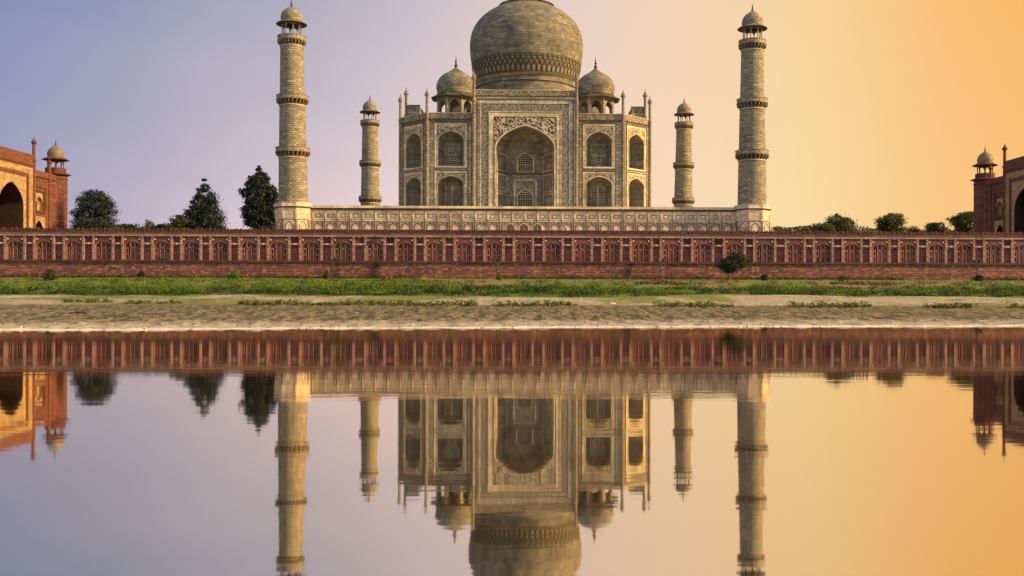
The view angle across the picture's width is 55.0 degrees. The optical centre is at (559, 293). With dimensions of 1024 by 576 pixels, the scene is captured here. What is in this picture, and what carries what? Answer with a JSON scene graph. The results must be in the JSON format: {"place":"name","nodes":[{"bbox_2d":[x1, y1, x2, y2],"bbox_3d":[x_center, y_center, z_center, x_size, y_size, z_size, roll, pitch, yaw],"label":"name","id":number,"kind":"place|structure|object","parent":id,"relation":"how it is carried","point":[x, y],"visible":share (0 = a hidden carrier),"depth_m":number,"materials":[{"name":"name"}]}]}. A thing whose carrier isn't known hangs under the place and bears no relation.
{"place":"outdoors","nodes":[
{"label":"outdoors","id":0,"kind":"place"},
{"bbox_2d":[0,137,71,227],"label":"sandstone hall","id":1,"kind":"structure","parent":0,"point":[31,196],"depth_m":256.60,"materials":[{"name":"stone"}]},
{"bbox_2d":[0,327,1023,575],"bbox_3d":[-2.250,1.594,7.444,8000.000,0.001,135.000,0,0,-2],"label":"river water","id":2,"kind":"structure","parent":0,"point":[786,451],"depth_m":9.91,"materials":[{"name":"liquid"}]},
{"bbox_2d":[0,277,1023,330],"bbox_3d":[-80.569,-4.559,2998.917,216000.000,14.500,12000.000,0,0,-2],"label":"ground","id":3,"kind":"structure","parent":0,"point":[37,312],"depth_m":69.28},
{"bbox_2d":[41,268,61,280],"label":"bush","id":4,"kind":"object","parent":3,"relation":"on","point":[47,274],"visible":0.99,"depth_m":160.57,"materials":[{"name":"green plant"}]},
{"bbox_2d":[61,298,92,302],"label":"leafy plants","id":5,"kind":"object","parent":3,"relation":"on","point":[70,300],"visible":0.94,"depth_m":85.19,"materials":[{"name":"green plant"}]},
{"bbox_2d":[68,310,87,313],"bbox_3d":[-29.577,1.107,60.311,1.212,0.254,0.303,0,0,-2],"label":"driftwood","id":6,"kind":"object","parent":3,"relation":"on","point":[78,312],"visible":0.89,"depth_m":60.22,"materials":[{"name":"wood"}]},
{"bbox_2d":[68,217,118,228],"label":"bush","id":7,"kind":"object","parent":3,"relation":"on","point":[97,223],"visible":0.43,"depth_m":315.27,"materials":[{"name":"green plant"}]},
{"bbox_2d":[69,189,121,228],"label":"tree","id":8,"kind":"object","parent":3,"relation":"on","point":[87,201],"visible":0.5,"depth_m":323.69,"materials":[{"name":"green plant"}]},
{"bbox_2d":[86,298,113,302],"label":"leafy plants","id":9,"kind":"object","parent":3,"relation":"on","point":[95,300],"visible":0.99,"depth_m":85.46,"materials":[{"name":"green plant"}]},
{"bbox_2d":[117,223,143,228],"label":"shrub","id":10,"kind":"object","parent":3,"relation":"on","point":[126,226],"visible":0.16,"depth_m":325.26,"materials":[{"name":"green plant"}]},
{"bbox_2d":[123,300,152,303],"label":"leafy plants","id":11,"kind":"object","parent":3,"relation":"on","point":[139,302],"visible":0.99,"depth_m":84.13,"materials":[{"name":"green plant"}]},
{"bbox_2d":[137,270,145,276],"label":"bush","id":12,"kind":"object","parent":3,"relation":"on","point":[141,273],"visible":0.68,"depth_m":177.79,"materials":[{"name":"green plant"}]},
{"bbox_2d":[113,222,170,228],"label":"thicket","id":13,"kind":"object","parent":3,"relation":"on","point":[150,226],"visible":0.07,"depth_m":338.62,"materials":[{"name":"green plant"}]},
{"bbox_2d":[143,219,155,226],"bbox_3d":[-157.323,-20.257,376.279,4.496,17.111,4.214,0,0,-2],"label":"bush","id":14,"kind":"object","parent":3,"relation":"on","point":[150,222],"visible":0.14,"depth_m":375.95,"materials":[{"name":"green plant"}]},
{"bbox_2d":[151,224,172,228],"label":"shrub","id":15,"kind":"object","parent":3,"relation":"on","point":[159,226],"visible":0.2,"depth_m":325.24,"materials":[{"name":"green plant"}]},
{"bbox_2d":[159,257,168,277],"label":"lamp post","id":16,"kind":"object","parent":3,"relation":"on","point":[166,258],"visible":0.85,"depth_m":179.10,"materials":[{"name":"metal"}]},
{"bbox_2d":[154,299,182,303],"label":"leafy plants","id":17,"kind":"object","parent":3,"relation":"on","point":[166,302],"visible":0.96,"depth_m":84.50,"materials":[{"name":"green plant"}]},
{"bbox_2d":[166,214,189,228],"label":"bush","id":18,"kind":"object","parent":3,"relation":"on","point":[179,221],"visible":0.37,"depth_m":313.67,"materials":[{"name":"green plant"}]},
{"bbox_2d":[182,178,230,228],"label":"tree","id":19,"kind":"object","parent":3,"relation":"on","point":[202,212],"visible":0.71,"depth_m":319.66,"materials":[{"name":"green plant"}]},
{"bbox_2d":[0,274,446,285],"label":"lawn fringe","id":20,"kind":"object","parent":3,"relation":"on","point":[113,281],"visible":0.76,"depth_m":159.56,"materials":[{"name":"green plant"}]},
{"bbox_2d":[227,272,239,278],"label":"bush","id":21,"kind":"object","parent":3,"relation":"on","point":[233,275],"visible":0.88,"depth_m":176.00,"materials":[{"name":"green plant"}]},
{"bbox_2d":[237,165,277,228],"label":"tree","id":22,"kind":"object","parent":3,"relation":"on","point":[258,207],"visible":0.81,"depth_m":295.12,"materials":[{"name":"green plant"}]},
{"bbox_2d":[236,298,312,305],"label":"leafy plants","id":23,"kind":"object","parent":3,"relation":"on","point":[277,302],"visible":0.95,"depth_m":83.85,"materials":[{"name":"green plant"}]},
{"bbox_2d":[273,0,311,228],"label":"minaret","id":24,"kind":"object","parent":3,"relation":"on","point":[292,207],"visible":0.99,"depth_m":200.06,"materials":[{"name":"stone"}]},
{"bbox_2d":[310,301,339,305],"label":"leafy plants","id":25,"kind":"object","parent":3,"relation":"on","point":[328,303],"visible":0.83,"depth_m":83.51,"materials":[{"name":"green plant"}]},
{"bbox_2d":[323,270,328,278],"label":"bush","id":26,"kind":"object","parent":3,"relation":"on","point":[326,275],"visible":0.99,"depth_m":178.74,"materials":[{"name":"green plant"}]},
{"bbox_2d":[328,257,336,278],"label":"lamp post","id":27,"kind":"object","parent":3,"relation":"on","point":[330,258],"visible":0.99,"depth_m":179.87,"materials":[{"name":"metal"}]},
{"bbox_2d":[337,299,405,305],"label":"leafy plants","id":28,"kind":"object","parent":3,"relation":"on","point":[371,303],"visible":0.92,"depth_m":84.30,"materials":[{"name":"green plant"}]},
{"bbox_2d":[399,299,478,305],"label":"leafy plants","id":29,"kind":"object","parent":3,"relation":"on","point":[440,303],"visible":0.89,"depth_m":83.71,"materials":[{"name":"green plant"}]},
{"bbox_2d":[493,258,501,279],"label":"lamp post","id":30,"kind":"object","parent":3,"relation":"on","point":[499,259],"visible":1,"depth_m":180.62,"materials":[{"name":"metal"}]},
{"bbox_2d":[496,273,502,279],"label":"bush","id":31,"kind":"object","parent":3,"relation":"on","point":[498,276],"visible":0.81,"depth_m":179.56,"materials":[{"name":"green plant"}]},
{"bbox_2d":[491,300,520,306],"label":"leafy plants","id":32,"kind":"object","parent":3,"relation":"on","point":[509,303],"visible":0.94,"depth_m":84.44,"materials":[{"name":"green plant"}]},
{"bbox_2d":[2,319,1014,329],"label":"pebbles","id":33,"kind":"object","parent":3,"relation":"on","point":[479,327],"visible":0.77,"depth_m":47.33,"materials":[{"name":"white stone"}]},
{"bbox_2d":[0,227,1023,280],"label":"river wall","id":34,"kind":"structure","parent":3,"relation":"on","point":[458,253],"depth_m":186.69,"materials":[{"name":"red stone"}]},
{"bbox_2d":[336,237,339,274],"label":"creeper","id":35,"kind":"object","parent":34,"relation":"attached to","point":[337,257],"visible":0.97,"depth_m":185.64,"materials":[{"name":"green plant"}]},
{"bbox_2d":[370,260,382,277],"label":"creeper","id":36,"kind":"object","parent":34,"relation":"attached to","point":[374,269],"visible":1,"depth_m":185.66,"materials":[{"name":"green plant"}]},
{"bbox_2d":[0,276,1023,296],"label":"bank scrub","id":37,"kind":"object","parent":3,"relation":"on","point":[156,287],"visible":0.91,"depth_m":147.45,"materials":[{"name":"green plant"}]},
{"bbox_2d":[0,283,1023,296],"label":"undergrowth","id":38,"kind":"object","parent":3,"relation":"on","point":[451,293],"visible":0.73,"depth_m":146.19,"materials":[{"name":"green plant"}]},
{"bbox_2d":[0,273,1023,280],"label":"hedge","id":39,"kind":"object","parent":3,"relation":"on","point":[535,277],"visible":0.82,"depth_m":185.79,"materials":[{"name":"green plant"}]},
{"bbox_2d":[1,293,1023,305],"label":"sand grass","id":40,"kind":"structure","parent":3,"relation":"on","point":[1007,301],"depth_m":116.91,"materials":[{"name":"green plant"}]},
{"bbox_2d":[357,271,671,281],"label":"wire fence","id":41,"kind":"object","parent":3,"relation":"on","point":[535,275],"visible":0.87,"depth_m":165.95,"materials":[{"name":"metal"}]},
{"bbox_2d":[520,300,546,306],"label":"leafy plants","id":42,"kind":"object","parent":3,"relation":"on","point":[536,303],"visible":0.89,"depth_m":84.01,"materials":[{"name":"green plant"}]},
{"bbox_2d":[542,300,578,305],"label":"leafy plants","id":43,"kind":"object","parent":3,"relation":"on","point":[556,303],"visible":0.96,"depth_m":84.83,"materials":[{"name":"green plant"}]},
{"bbox_2d":[656,259,664,278],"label":"lamp post","id":44,"kind":"object","parent":3,"relation":"on","point":[658,260],"visible":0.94,"depth_m":181.45,"materials":[{"name":"metal"}]},
{"bbox_2d":[635,279,686,284],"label":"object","id":45,"kind":"object","parent":3,"relation":"on","point":[672,282],"visible":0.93,"depth_m":162.74,"materials":[{"name":"plant"}]},
{"bbox_2d":[359,276,1023,292],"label":"dry scrub","id":46,"kind":"object","parent":3,"relation":"on","point":[814,282],"visible":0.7,"depth_m":160.75,"materials":[{"name":"green plant"}]},
{"bbox_2d":[650,300,733,307],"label":"leafy plants","id":47,"kind":"object","parent":3,"relation":"on","point":[690,304],"visible":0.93,"depth_m":83.40,"materials":[{"name":"green plant"}]},
{"bbox_2d":[711,252,751,280],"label":"tree","id":48,"kind":"object","parent":3,"relation":"on","point":[734,264],"visible":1,"depth_m":177.78,"materials":[{"name":"green plant"}]},
{"bbox_2d":[734,3,770,230],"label":"minaret","id":49,"kind":"object","parent":3,"relation":"on","point":[752,209],"visible":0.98,"depth_m":202.54,"materials":[{"name":"stone"}]},
{"bbox_2d":[760,274,768,279],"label":"bush","id":50,"kind":"object","parent":3,"relation":"on","point":[764,276],"visible":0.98,"depth_m":180.84,"materials":[{"name":"green plant"}]},
{"bbox_2d":[794,228,811,231],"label":"shrub","id":51,"kind":"object","parent":3,"relation":"on","point":[803,229],"visible":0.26,"depth_m":320.95,"materials":[{"name":"green plant"}]},
{"bbox_2d":[807,223,835,231],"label":"tree","id":52,"kind":"object","parent":3,"relation":"on","point":[828,227],"visible":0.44,"depth_m":324.91,"materials":[{"name":"green plant"}]},
{"bbox_2d":[817,259,825,280],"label":"lamp post","id":53,"kind":"object","parent":3,"relation":"on","point":[819,260],"visible":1,"depth_m":182.23,"materials":[{"name":"metal"}]},
{"bbox_2d":[786,301,874,307],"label":"leafy plants","id":54,"kind":"object","parent":3,"relation":"on","point":[838,305],"visible":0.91,"depth_m":83.61,"materials":[{"name":"green plant"}]},
{"bbox_2d":[819,213,857,231],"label":"tree","id":55,"kind":"object","parent":3,"relation":"on","point":[845,224],"visible":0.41,"depth_m":329.61,"materials":[{"name":"green plant"}]},
{"bbox_2d":[825,281,903,284],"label":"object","id":56,"kind":"object","parent":3,"relation":"on","point":[875,283],"visible":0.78,"depth_m":165.04,"materials":[{"name":"plant"}]},
{"bbox_2d":[770,225,973,231],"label":"thicket","id":57,"kind":"object","parent":3,"relation":"on","point":[775,228],"visible":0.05,"depth_m":335.38,"materials":[{"name":"green plant"}]},
{"bbox_2d":[873,212,909,231],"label":"tree","id":58,"kind":"object","parent":3,"relation":"on","point":[890,222],"visible":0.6,"depth_m":320.75,"materials":[{"name":"green plant"}]},
{"bbox_2d":[907,226,921,231],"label":"tree","id":59,"kind":"object","parent":3,"relation":"on","point":[916,229],"visible":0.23,"depth_m":327.45,"materials":[{"name":"green plant"}]},
{"bbox_2d":[921,222,949,231],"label":"tree","id":60,"kind":"object","parent":3,"relation":"on","point":[932,227],"visible":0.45,"depth_m":324.13,"materials":[{"name":"green plant"}]},
{"bbox_2d":[923,302,978,308],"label":"leafy plants","id":61,"kind":"object","parent":3,"relation":"on","point":[959,305],"visible":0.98,"depth_m":83.83,"materials":[{"name":"green plant"}]},
{"bbox_2d":[944,211,973,231],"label":"tree","id":62,"kind":"object","parent":3,"relation":"on","point":[962,221],"visible":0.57,"depth_m":319.96,"materials":[{"name":"green plant"}]},
{"bbox_2d":[973,260,981,273],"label":"lamp post","id":63,"kind":"object","parent":3,"relation":"on","point":[979,261],"visible":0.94,"depth_m":183.00,"materials":[{"name":"metal"}]},
{"bbox_2d":[974,274,983,280],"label":"bush","id":64,"kind":"object","parent":3,"relation":"on","point":[978,277],"visible":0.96,"depth_m":181.69,"materials":[{"name":"green plant"}]},
{"bbox_2d":[1007,302,1023,307],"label":"leafy plants","id":65,"kind":"object","parent":3,"relation":"on","point":[1014,305],"visible":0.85,"depth_m":84.90,"materials":[{"name":"green plant"}]},
{"bbox_2d":[0,0,1023,231],"label":"sky","id":66,"kind":"structure","parent":0,"point":[875,108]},
{"bbox_2d":[310,205,734,230],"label":"marble platform","id":67,"kind":"structure","parent":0,"point":[362,217],"depth_m":203.80,"materials":[{"name":"beige stone"}]},
{"bbox_2d":[358,96,381,205],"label":"minaret","id":68,"kind":"object","parent":67,"relation":"on","point":[370,163],"visible":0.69,"depth_m":295.16,"materials":[{"name":"stone"}]},
{"bbox_2d":[505,223,514,229],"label":"doorway","id":69,"kind":"structure","parent":67,"relation":"in","point":[507,227],"depth_m":203.74,"materials":[{"name":"stone"}]},
{"bbox_2d":[519,223,527,229],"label":"doorway","id":70,"kind":"structure","parent":67,"relation":"in","point":[521,226],"depth_m":203.84,"materials":[{"name":"stone"}]},
{"bbox_2d":[398,0,651,206],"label":"mausoleum","id":71,"kind":"structure","parent":67,"relation":"on","point":[527,120],"depth_m":225.95,"materials":[{"name":"stone"}]},
{"bbox_2d":[533,223,541,229],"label":"doorway","id":72,"kind":"structure","parent":67,"relation":"in","point":[539,227],"depth_m":203.89,"materials":[{"name":"stone"}]},
{"bbox_2d":[672,100,694,206],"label":"minaret","id":73,"kind":"object","parent":67,"relation":"on","point":[683,165],"visible":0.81,"depth_m":297.65,"materials":[{"name":"stone"}]},
{"bbox_2d":[970,144,1023,232],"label":"sandstone hall","id":74,"kind":"structure","parent":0,"point":[998,204],"depth_m":270.32,"materials":[{"name":"stone"}]}
]}

